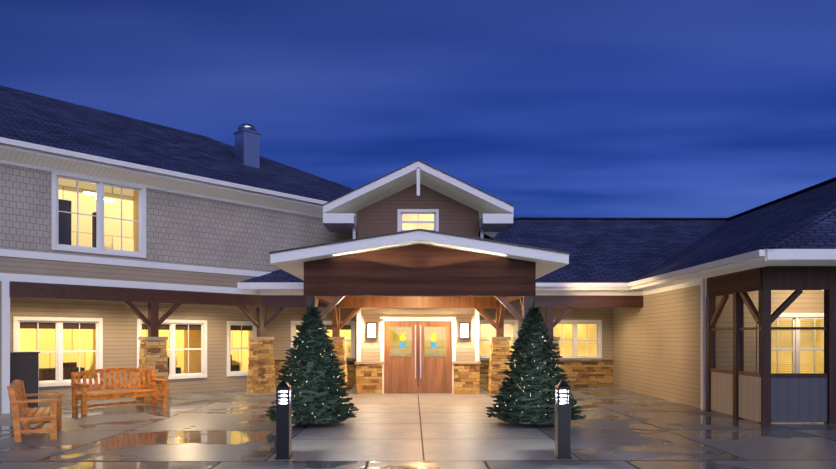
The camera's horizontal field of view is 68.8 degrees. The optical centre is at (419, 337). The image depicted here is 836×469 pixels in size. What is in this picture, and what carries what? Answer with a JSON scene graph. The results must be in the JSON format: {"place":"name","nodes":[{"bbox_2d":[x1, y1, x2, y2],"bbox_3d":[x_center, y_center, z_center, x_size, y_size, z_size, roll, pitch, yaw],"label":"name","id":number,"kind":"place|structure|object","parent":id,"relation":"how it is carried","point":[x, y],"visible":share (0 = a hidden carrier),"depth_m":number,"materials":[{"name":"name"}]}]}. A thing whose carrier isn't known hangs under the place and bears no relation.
{"place":"outdoors","nodes":[
{"label":"outdoors","id":0,"kind":"place"},
{"bbox_2d":[0,160,823,413],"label":"building walls","id":1,"kind":"structure","parent":0,"point":[205,254],"depth_m":16.02,"materials":[{"name":"beige wood"}]},
{"bbox_2d":[0,85,835,290],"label":"building roofs","id":2,"kind":"structure","parent":1,"relation":"on","point":[797,228],"depth_m":16.73,"materials":[{"name":"grey"}]},
{"bbox_2d":[238,123,256,131],"bbox_3d":[-5.642,-6.884,19.991,0.600,0.210,0.600,0,0,-1],"label":"chimney cap","id":3,"kind":"object","parent":2,"relation":"on","point":[248,126],"visible":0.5,"depth_m":19.79,"materials":[{"name":"white metal"}]},
{"bbox_2d":[13,170,823,386],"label":"windows","id":4,"kind":"structure","parent":1,"relation":"in","point":[93,215],"depth_m":16.35,"materials":[{"name":"clear glass"}]},
{"bbox_2d":[0,387,835,468],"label":"patio paving","id":5,"kind":"structure","parent":0,"point":[617,428],"depth_m":9.62,"materials":[{"name":"grey concrete"}]},
{"bbox_2d":[10,352,39,408],"bbox_3d":[-9.072,0.966,13.902,0.600,1.270,0.600,0,0,44],"label":"trash bin","id":6,"kind":"object","parent":5,"relation":"on","point":[24,367],"visible":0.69,"depth_m":13.75,"materials":[{"name":"black metal"}]},
{"bbox_2d":[7,379,63,441],"bbox_3d":[-6.232,1.137,9.960,0.692,0.916,1.280,0,0,-27],"label":"wooden armchair","id":7,"kind":"object","parent":5,"relation":"on","point":[17,395],"visible":1,"depth_m":9.53,"materials":[{"name":"brown wood"}]},
{"bbox_2d":[71,368,167,414],"bbox_3d":[-6.574,1.137,13.431,0.692,0.916,1.830,0,0,40],"label":"long bench","id":8,"kind":"object","parent":5,"relation":"on","point":[153,392],"visible":1,"depth_m":13.43,"materials":[{"name":"brown wood"}]},
{"bbox_2d":[275,380,292,459],"bbox_3d":[-1.789,1.073,8.060,0.195,1.040,0.195,0,0,-1],"label":"bollard light","id":9,"kind":"object","parent":5,"relation":"on","point":[283,423],"visible":1,"depth_m":7.98,"materials":[{"name":"black metal"}]},
{"bbox_2d":[265,297,358,424],"bbox_3d":[-1.951,0.454,11.187,1.650,2.279,1.747,0,0,-12],"label":"christmas tree","id":10,"kind":"object","parent":5,"relation":"on","point":[315,377],"visible":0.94,"depth_m":10.82,"materials":[{"name":"green plant"}]},
{"bbox_2d":[124,302,573,403],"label":"porch columns","id":11,"kind":"structure","parent":5,"relation":"on","point":[261,364],"depth_m":16.80,"materials":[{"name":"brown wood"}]},
{"bbox_2d":[269,229,569,396],"bbox_3d":[-0.013,-0.334,14.686,6.025,3.870,4.984,0,0,-1],"label":"entrance canopy","id":12,"kind":"object","parent":5,"relation":"on","point":[419,268],"visible":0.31,"depth_m":12.57,"materials":[{"name":"brown wood"}]},
{"bbox_2d":[274,317,613,394],"bbox_3d":[0.603,0.201,18.383,11.352,3.000,2.745,0,0,-1],"label":"entrance","id":13,"kind":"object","parent":5,"relation":"on","point":[417,355],"depth_m":17.18,"materials":[{"name":"beige wood"}]},
{"bbox_2d":[486,298,586,424],"bbox_3d":[2.136,0.455,11.223,1.754,2.276,1.774,0,0,-28],"label":"christmas tree","id":14,"kind":"object","parent":5,"relation":"on","point":[530,383],"visible":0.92,"depth_m":10.88,"materials":[{"name":"green plant"}]},
{"bbox_2d":[554,379,571,458],"bbox_3d":[1.901,1.073,8.098,0.195,1.040,0.195,0,0,-1],"label":"bollard light","id":15,"kind":"object","parent":5,"relation":"on","point":[562,422],"visible":1,"depth_m":8.02,"materials":[{"name":"black metal"}]},
{"bbox_2d":[706,266,835,423],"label":"screened porch","id":16,"kind":"object","parent":5,"relation":"on","point":[764,395],"visible":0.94,"depth_m":11.29,"materials":[{"name":"brown wood"}]},
{"bbox_2d":[0,0,835,217],"label":"sky","id":17,"kind":"structure","parent":0,"point":[547,108],"materials":[{"name":"blue"}]}
]}

